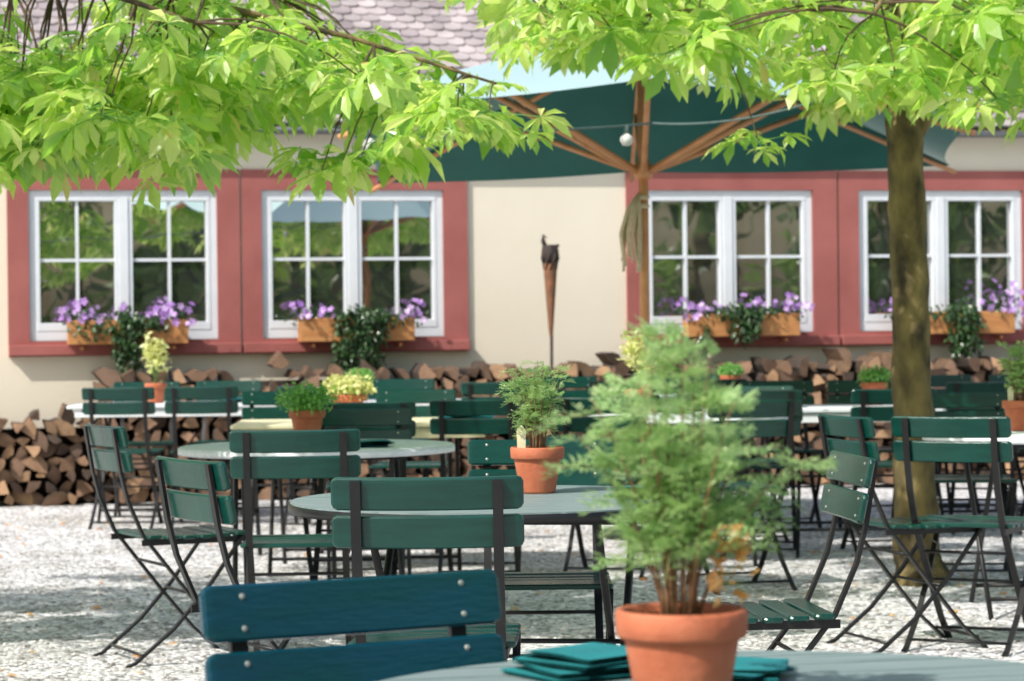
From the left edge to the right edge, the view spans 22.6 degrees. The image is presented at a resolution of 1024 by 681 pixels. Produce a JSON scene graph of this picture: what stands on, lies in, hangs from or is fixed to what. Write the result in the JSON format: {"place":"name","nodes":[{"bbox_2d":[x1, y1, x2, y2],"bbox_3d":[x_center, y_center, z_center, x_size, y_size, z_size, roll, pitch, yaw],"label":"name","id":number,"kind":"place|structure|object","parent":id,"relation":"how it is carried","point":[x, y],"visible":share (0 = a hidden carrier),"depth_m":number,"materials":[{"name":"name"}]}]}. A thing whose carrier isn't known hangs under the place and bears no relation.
{"place":"outdoors","nodes":[
{"label":"outdoors","id":0,"kind":"place"},
{"bbox_2d":[0,479,1023,680],"bbox_3d":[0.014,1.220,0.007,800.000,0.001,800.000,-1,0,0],"label":"gravel ground","id":1,"kind":"structure","parent":0,"point":[90,629],"depth_m":11.87,"materials":[{"name":"grey gravel"}]},
{"bbox_2d":[81,387,165,529],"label":"folding chair","id":2,"kind":"object","parent":1,"relation":"on","point":[91,408],"visible":0.74,"depth_m":15.71,"materials":[{"name":"green paint"}]},
{"bbox_2d":[112,381,179,515],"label":"folding chair","id":3,"kind":"object","parent":1,"relation":"on","point":[169,444],"visible":0.28,"depth_m":17.22,"materials":[{"name":"green paint"}]},
{"bbox_2d":[83,423,244,667],"bbox_3d":[-1.285,0.747,9.529,0.523,0.878,0.450,-1,0,-27],"label":"folding chair","id":4,"kind":"object","parent":1,"relation":"on","point":[116,459],"visible":0.91,"depth_m":9.44,"materials":[{"name":"green paint"}]},
{"bbox_2d":[66,401,275,523],"bbox_3d":[-2.141,0.781,16.505,1.330,0.757,0.744,-1,0,0],"label":"garden table","id":5,"kind":"object","parent":1,"relation":"on","point":[160,409],"visible":0.36,"depth_m":16.21,"materials":[{"name":"paint"}]},
{"bbox_2d":[139,331,171,402],"bbox_3d":[-2.287,0.170,16.508,0.240,0.467,0.222,-1,0,13],"label":"potted plant","id":6,"kind":"object","parent":5,"relation":"on","point":[153,355],"visible":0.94,"depth_m":16.47,"materials":[{"name":"yellow plant"}]},
{"bbox_2d":[222,398,240,401],"bbox_3d":[-1.739,0.383,16.508,0.277,0.024,0.225,-1,0,-22],"label":"folded napkin","id":7,"kind":"object","parent":5,"relation":"on","point":[238,399],"visible":0.23,"depth_m":16.46,"materials":[{"name":"teal fabric"}]},
{"bbox_2d":[164,386,237,527],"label":"folding chair","id":8,"kind":"object","parent":1,"relation":"on","point":[173,407],"visible":0.66,"depth_m":15.70,"materials":[{"name":"green paint"}]},
{"bbox_2d":[187,380,261,514],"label":"folding chair","id":9,"kind":"object","parent":1,"relation":"on","point":[251,385],"visible":0.31,"depth_m":17.34,"materials":[{"name":"green paint"}]},
{"bbox_2d":[154,456,354,649],"bbox_3d":[-0.663,0.754,7.024,0.523,0.878,0.450,-1,0,-31],"label":"folding chair","id":10,"kind":"object","parent":1,"relation":"on","point":[212,478],"visible":0.53,"depth_m":6.87,"materials":[{"name":"green paint"}]},
{"bbox_2d":[241,390,325,554],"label":"folding chair","id":11,"kind":"object","parent":1,"relation":"on","point":[251,399],"visible":0.24,"depth_m":14.26,"materials":[{"name":"green paint"}]},
{"bbox_2d":[0,0,572,216],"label":"chestnut tree","id":12,"kind":"object","parent":1,"relation":"on","point":[196,70],"visible":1,"depth_m":9.35,"materials":[{"name":"green plant"}]},
{"bbox_2d":[283,100,813,149],"bbox_3d":[-1.119,-1.100,11.302,5.867,0.473,1.683,-1,0,-25],"label":"light string","id":13,"kind":"object","parent":12,"relation":"attached to","point":[626,138],"visible":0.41,"depth_m":12.80,"materials":[{"name":"white"}]},
{"bbox_2d":[229,429,360,650],"bbox_3d":[-0.750,0.744,9.036,0.450,0.878,0.523,-1,0,-2],"label":"folding chair","id":14,"kind":"object","parent":1,"relation":"on","point":[246,467],"visible":0.68,"depth_m":8.80,"materials":[{"name":"green paint"}]},
{"bbox_2d":[276,386,331,530],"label":"folding chair","id":15,"kind":"object","parent":1,"relation":"on","point":[290,488],"visible":0.06,"depth_m":15.62,"materials":[{"name":"green paint"}]},
{"bbox_2d":[178,439,454,583],"bbox_3d":[-0.781,0.800,10.305,1.112,0.758,1.112,-1,0,-5],"label":"garden table","id":16,"kind":"object","parent":1,"relation":"on","point":[402,449],"visible":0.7,"depth_m":10.05,"materials":[{"name":"paint"}]},
{"bbox_2d":[273,378,339,429],"bbox_3d":[-0.852,0.288,10.701,0.279,0.264,0.264,0,0,35],"label":"potted plant","id":17,"kind":"object","parent":16,"relation":"on","point":[307,404],"visible":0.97,"depth_m":10.65,"materials":[{"name":"green plant"}]},
{"bbox_2d":[361,439,394,446],"bbox_3d":[-0.612,0.406,10.106,0.292,0.024,0.252,-1,0,-17],"label":"folded napkin","id":18,"kind":"object","parent":16,"relation":"on","point":[376,443],"visible":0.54,"depth_m":10.07,"materials":[{"name":"teal fabric"}]},
{"bbox_2d":[199,569,506,680],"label":"folding chair","id":19,"kind":"object","parent":1,"relation":"on","point":[237,617],"visible":0.97,"depth_m":3.55,"materials":[{"name":"paint"}]},
{"bbox_2d":[230,417,484,576],"bbox_3d":[-0.741,0.785,12.954,1.300,0.757,0.794,-1,0,-2],"label":"garden table","id":20,"kind":"object","parent":1,"relation":"on","point":[422,427],"visible":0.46,"depth_m":12.72,"materials":[{"name":"beige wood"}]},
{"bbox_2d":[318,371,376,401],"bbox_3d":[-0.835,0.280,13.095,0.315,0.252,0.303,-1,0,15],"label":"potted plant","id":21,"kind":"object","parent":20,"relation":"on","point":[350,388],"visible":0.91,"depth_m":13.04,"materials":[{"name":"yellow plant"}]},
{"bbox_2d":[438,416,493,417],"bbox_3d":[-0.243,0.386,12.903,0.331,0.024,0.270,-1,0,-11],"label":"folded napkin","id":22,"kind":"object","parent":20,"relation":"on","point":[468,416],"visible":0.37,"depth_m":12.84,"materials":[{"name":"teal fabric"}]},
{"bbox_2d":[303,408,411,579],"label":"folding chair","id":23,"kind":"object","parent":1,"relation":"on","point":[398,418],"visible":0.22,"depth_m":11.04,"materials":[{"name":"green paint"}]},
{"bbox_2d":[322,401,415,578],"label":"folding chair","id":24,"kind":"object","parent":1,"relation":"on","point":[331,551],"visible":0.2,"depth_m":12.01,"materials":[{"name":"green paint"}]},
{"bbox_2d":[308,399,460,522],"bbox_3d":[-0.841,0.767,16.355,1.200,0.757,0.744,-1,0,0],"label":"garden table","id":25,"kind":"object","parent":1,"relation":"on","point":[311,480],"depth_m":16.29,"materials":[{"name":"paint"}]},
{"bbox_2d":[345,367,374,400],"bbox_3d":[-0.971,0.279,16.399,0.214,0.221,0.205,0,0,44],"label":"potted plant","id":26,"kind":"object","parent":25,"relation":"on","point":[363,372],"visible":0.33,"depth_m":16.38,"materials":[{"name":"green plant"}]},
{"bbox_2d":[368,378,434,476],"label":"folding chair","id":27,"kind":"object","parent":1,"relation":"on","point":[403,384],"visible":0.23,"depth_m":17.29,"materials":[{"name":"green paint"}]},
{"bbox_2d":[369,389,455,552],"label":"folding chair","id":28,"kind":"object","parent":1,"relation":"on","point":[421,396],"visible":0.38,"depth_m":14.29,"materials":[{"name":"green paint"}]},
{"bbox_2d":[330,475,523,659],"bbox_3d":[-0.185,0.753,6.196,0.450,0.878,0.523,-1,0,2],"label":"folding chair","id":29,"kind":"object","parent":1,"relation":"on","point":[357,532],"visible":0.9,"depth_m":5.96,"materials":[{"name":"green paint"}]},
{"bbox_2d":[429,399,523,571],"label":"folding chair","id":30,"kind":"object","parent":1,"relation":"on","point":[441,426],"visible":0.46,"depth_m":12.25,"materials":[{"name":"green paint"}]},
{"bbox_2d":[288,485,703,645],"bbox_3d":[-0.031,0.810,7.005,1.152,0.758,1.152,-1,0,8],"label":"garden table","id":31,"kind":"object","parent":1,"relation":"on","point":[562,505],"visible":0.34,"depth_m":6.78,"materials":[{"name":"paint"}]},
{"bbox_2d":[494,359,575,493],"bbox_3d":[0.067,0.240,7.202,0.206,0.377,0.195,0,0,29],"label":"potted plant","id":32,"kind":"object","parent":31,"relation":"on","point":[528,461],"visible":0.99,"depth_m":7.17,"materials":[{"name":"green plant"}]},
{"bbox_2d":[461,382,531,469],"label":"folding chair","id":33,"kind":"object","parent":1,"relation":"on","point":[469,389],"visible":0.19,"depth_m":16.00,"materials":[{"name":"green paint"}]},
{"bbox_2d":[0,134,1023,502],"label":"plaster walls","id":34,"kind":"structure","parent":1,"relation":"on","point":[576,218],"depth_m":19.12,"materials":[{"name":"beige paint"}]},
{"bbox_2d":[6,169,1023,356],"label":"window surrounds","id":35,"kind":"object","parent":34,"relation":"attached to","point":[832,195],"visible":0.84,"depth_m":18.98,"materials":[{"name":"red paint"}]},
{"bbox_2d":[57,295,196,378],"bbox_3d":[-2.751,-0.017,18.288,0.994,0.608,0.377,-1,0,-13],"label":"flower box","id":36,"kind":"object","parent":35,"relation":"attached to","point":[124,330],"visible":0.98,"depth_m":18.21,"materials":[{"name":"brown wood"}]},
{"bbox_2d":[284,298,428,374],"bbox_3d":[-1.131,0.019,18.646,1.081,0.655,0.384,-1,0,-13],"label":"flower box","id":37,"kind":"object","parent":35,"relation":"attached to","point":[364,330],"visible":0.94,"depth_m":18.57,"materials":[{"name":"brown wood"}]},
{"bbox_2d":[28,190,1021,340],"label":"window frames","id":38,"kind":"structure","parent":35,"relation":"in","point":[123,260],"depth_m":18.97,"materials":[{"name":"white wood"}]},
{"bbox_2d":[39,201,1009,322],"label":"window panes","id":39,"kind":"object","parent":38,"relation":"in","point":[96,241],"visible":0.68,"depth_m":18.94,"materials":[{"name":"clear glass"}]},
{"bbox_2d":[675,292,814,357],"bbox_3d":[1.752,-0.116,19.294,1.078,0.496,0.373,-1,0,-13],"label":"flower box","id":40,"kind":"object","parent":35,"relation":"attached to","point":[749,323],"visible":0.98,"depth_m":19.22,"materials":[{"name":"brown wood"}]},
{"bbox_2d":[884,279,1023,361],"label":"flower box","id":41,"kind":"object","parent":35,"relation":"attached to","point":[966,321],"visible":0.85,"depth_m":19.61,"materials":[{"name":"brown wood"}]},
{"bbox_2d":[18,0,1020,130],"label":"roof deck","id":42,"kind":"structure","parent":34,"relation":"on","point":[973,128],"depth_m":19.81,"materials":[{"name":"brown wood"}]},
{"bbox_2d":[0,0,1023,126],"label":"roof tiles","id":43,"kind":"object","parent":42,"relation":"attached to","point":[458,35],"visible":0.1,"depth_m":19.69,"materials":[{"name":"grey tile"}]},
{"bbox_2d":[260,127,1023,137],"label":"eave and gutter","id":44,"kind":"object","parent":42,"relation":"attached to","point":[998,134],"depth_m":19.71,"materials":[{"name":"white wood"}]},
{"bbox_2d":[0,347,1023,505],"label":"firewood pile","id":45,"kind":"object","parent":1,"relation":"on","point":[48,464],"visible":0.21,"depth_m":18.38,"materials":[{"name":"brown wood"}]},
{"bbox_2d":[0,515,1023,675],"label":"fallen leaves","id":46,"kind":"object","parent":1,"relation":"on","point":[642,578],"visible":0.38,"depth_m":11.68,"materials":[{"name":"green plant"}]},
{"bbox_2d":[468,438,614,657],"bbox_3d":[0.093,0.742,7.623,0.450,0.878,0.523,-1,0,0],"label":"folding chair","id":47,"kind":"object","parent":1,"relation":"on","point":[486,454],"visible":0.38,"depth_m":7.82,"materials":[{"name":"green paint"}]},
{"bbox_2d":[541,234,559,435],"bbox_3d":[0.282,0.175,18.351,0.180,1.879,0.180,-1,0,0],"label":"garden torch","id":48,"kind":"object","parent":1,"relation":"on","point":[550,258],"visible":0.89,"depth_m":18.32,"materials":[{"name":"metal"}]},
{"bbox_2d":[532,376,599,466],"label":"folding chair","id":49,"kind":"object","parent":1,"relation":"on","point":[581,382],"visible":0.14,"depth_m":17.40,"materials":[{"name":"green paint"}]},
{"bbox_2d":[554,397,653,577],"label":"folding chair","id":50,"kind":"object","parent":1,"relation":"on","point":[580,424],"visible":0.3,"depth_m":12.38,"materials":[{"name":"green paint"}]},
{"bbox_2d":[588,380,659,467],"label":"folding chair","id":51,"kind":"object","parent":1,"relation":"on","point":[593,383],"visible":0.1,"depth_m":15.98,"materials":[{"name":"green paint"}]},
{"bbox_2d":[338,18,983,540],"bbox_3d":[0.900,-0.387,14.688,3.815,3.030,2.925,-1,0,0],"label":"garden parasol","id":52,"kind":"object","parent":1,"relation":"on","point":[592,100],"visible":0.46,"depth_m":15.48,"materials":[{"name":"green fabric"}]},
{"bbox_2d":[653,374,718,471],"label":"folding chair","id":53,"kind":"object","parent":1,"relation":"on","point":[711,376],"visible":0.08,"depth_m":17.70,"materials":[{"name":"green paint"}]},
{"bbox_2d":[590,412,787,565],"bbox_3d":[0.909,0.765,13.204,1.052,0.757,1.052,-1,0,0],"label":"garden table","id":54,"kind":"object","parent":1,"relation":"on","point":[747,473],"visible":0.14,"depth_m":12.95,"materials":[{"name":"paint"}]},
{"bbox_2d":[617,329,657,398],"bbox_3d":[0.658,0.156,13.440,0.222,0.464,0.221,-1,0,-41],"label":"potted plant","id":55,"kind":"object","parent":54,"relation":"on","point":[634,348],"visible":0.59,"depth_m":13.43,"materials":[{"name":"yellow plant"}]},
{"bbox_2d":[381,650,1023,680],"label":"garden table","id":56,"kind":"object","parent":1,"relation":"on","point":[835,666],"visible":0.56,"depth_m":3.47,"materials":[{"name":"paint"}]},
{"bbox_2d":[500,642,631,680],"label":"folded napkin","id":57,"kind":"object","parent":56,"relation":"on","point":[588,661],"visible":0.85,"depth_m":3.41,"materials":[{"name":"teal fabric"}]},
{"bbox_2d":[532,315,839,680],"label":"potted plant","id":58,"kind":"object","parent":56,"relation":"on","point":[668,636],"visible":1,"depth_m":3.03,"materials":[{"name":"green plant"}]},
{"bbox_2d":[732,656,797,680],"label":"folded napkin","id":59,"kind":"object","parent":56,"relation":"on","point":[756,669],"visible":0.57,"depth_m":3.36,"materials":[{"name":"teal fabric"}]},
{"bbox_2d":[675,379,746,476],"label":"folding chair","id":60,"kind":"object","parent":1,"relation":"on","point":[722,382],"visible":0.15,"depth_m":16.08,"materials":[{"name":"green paint"}]},
{"bbox_2d":[658,394,771,503],"bbox_3d":[1.258,0.740,16.904,1.200,0.757,0.744,-1,0,0],"label":"garden table","id":61,"kind":"object","parent":1,"relation":"on","point":[762,444],"visible":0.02,"depth_m":16.90,"materials":[{"name":"paint"}]},
{"bbox_2d":[717,362,744,378],"bbox_3d":[1.452,0.248,17.006,0.186,0.220,0.202,-1,0,-6],"label":"potted plant","id":62,"kind":"object","parent":61,"relation":"on","point":[731,371],"visible":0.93,"depth_m":16.96,"materials":[{"name":"green plant"}]},
{"bbox_2d":[438,0,1023,586],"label":"chestnut tree","id":63,"kind":"object","parent":1,"relation":"on","point":[902,66],"visible":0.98,"depth_m":10.29,"materials":[{"name":"green plant"}]},
{"bbox_2d":[686,399,801,593],"bbox_3d":[1.048,0.708,11.828,0.450,0.878,0.523,-1,0,-15],"label":"folding chair","id":64,"kind":"object","parent":1,"relation":"on","point":[790,426],"visible":0.47,"depth_m":11.64,"materials":[{"name":"green paint"}]},
{"bbox_2d":[707,385,793,545],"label":"folding chair","id":65,"kind":"object","parent":1,"relation":"on","point":[765,388],"visible":0.15,"depth_m":14.18,"materials":[{"name":"green paint"}]},
{"bbox_2d":[722,390,802,557],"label":"folding chair","id":66,"kind":"object","parent":1,"relation":"on","point":[779,394],"visible":0.3,"depth_m":13.39,"materials":[{"name":"green paint"}]},
{"bbox_2d":[678,450,877,650],"bbox_3d":[0.668,0.741,6.730,0.523,0.878,0.450,-1,0,-6],"label":"folding chair","id":67,"kind":"object","parent":1,"relation":"on","point":[838,501],"visible":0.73,"depth_m":6.65,"materials":[{"name":"green paint"}]},
{"bbox_2d":[740,380,823,527],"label":"folding chair","id":68,"kind":"object","parent":1,"relation":"on","point":[805,386],"visible":0.47,"depth_m":15.39,"materials":[{"name":"green paint"}]},
{"bbox_2d":[704,404,944,531],"bbox_3d":[1.729,0.749,14.354,1.300,0.757,0.744,-1,0,2],"label":"garden table","id":69,"kind":"object","parent":1,"relation":"on","point":[811,413],"visible":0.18,"depth_m":14.11,"materials":[{"name":"paint"}]},
{"bbox_2d":[856,364,890,404],"bbox_3d":[2.054,0.248,14.502,0.215,0.236,0.231,-1,0,13],"label":"potted plant","id":70,"kind":"object","parent":69,"relation":"on","point":[878,377],"visible":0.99,"depth_m":14.45,"materials":[{"name":"green plant"}]},
{"bbox_2d":[827,380,893,531],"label":"folding chair","id":71,"kind":"object","parent":1,"relation":"on","point":[836,387],"visible":0.2,"depth_m":15.40,"materials":[{"name":"green paint"}]},
{"bbox_2d":[840,388,935,553],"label":"folding chair","id":72,"kind":"object","parent":1,"relation":"on","point":[863,397],"visible":0.27,"depth_m":13.29,"materials":[{"name":"green paint"}]},
{"bbox_2d":[818,414,988,652],"bbox_3d":[1.469,0.715,9.626,0.523,0.878,0.450,-1,0,-18],"label":"folding chair","id":73,"kind":"object","parent":1,"relation":"on","point":[861,428],"visible":0.82,"depth_m":9.51,"materials":[{"name":"green paint"}]},
{"bbox_2d":[931,374,981,514],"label":"folding chair","id":74,"kind":"object","parent":1,"relation":"on","point":[939,380],"visible":0.09,"depth_m":16.60,"materials":[{"name":"green paint"}]},
{"bbox_2d":[891,416,1023,656],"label":"folding chair","id":75,"kind":"object","parent":1,"relation":"on","point":[994,451],"visible":0.92,"depth_m":9.41,"materials":[{"name":"green paint"}]},
{"bbox_2d":[922,431,1023,620],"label":"garden table","id":76,"kind":"object","parent":1,"relation":"on","point":[1015,438],"visible":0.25,"depth_m":10.64,"materials":[{"name":"paint"}]},
{"bbox_2d":[996,340,1023,430],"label":"potted plant","id":77,"kind":"object","parent":76,"relation":"on","point":[1013,409],"visible":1,"depth_m":10.87,"materials":[{"name":"green plant"}]},
{"bbox_2d":[932,392,1017,579],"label":"folding chair","id":78,"kind":"object","parent":1,"relation":"on","point":[960,400],"visible":0.38,"depth_m":12.48,"materials":[{"name":"green paint"}]},
{"bbox_2d":[935,396,1023,514],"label":"garden table","id":79,"kind":"object","parent":1,"relation":"on","point":[938,468],"visible":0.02,"depth_m":15.53,"materials":[{"name":"paint"}]},
{"bbox_2d":[944,382,1022,534],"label":"folding chair","id":80,"kind":"object","parent":1,"relation":"on","point":[953,387],"visible":0.29,"depth_m":14.63,"materials":[{"name":"green paint"}]},
{"bbox_2d":[989,375,1023,508],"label":"folding chair","id":81,"kind":"object","parent":1,"relation":"on","point":[995,378],"visible":0.1,"depth_m":16.50,"materials":[{"name":"green paint"}]},
{"bbox_2d":[1015,447,1023,515],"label":"folding chair","id":82,"kind":"object","parent":1,"relation":"on","point":[1021,449],"visible":0.52,"depth_m":15.04,"materials":[{"name":"green paint"}]},
{"bbox_2d":[603,485,639,495],"bbox_3d":[0.360,0.411,7.058,0.164,0.024,0.213,0,0,38],"label":"folded napkin","id":83,"kind":"object","parent":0,"point":[621,489],"visible":0.02,"depth_m":7.03,"materials":[{"name":"teal fabric"}]}
]}

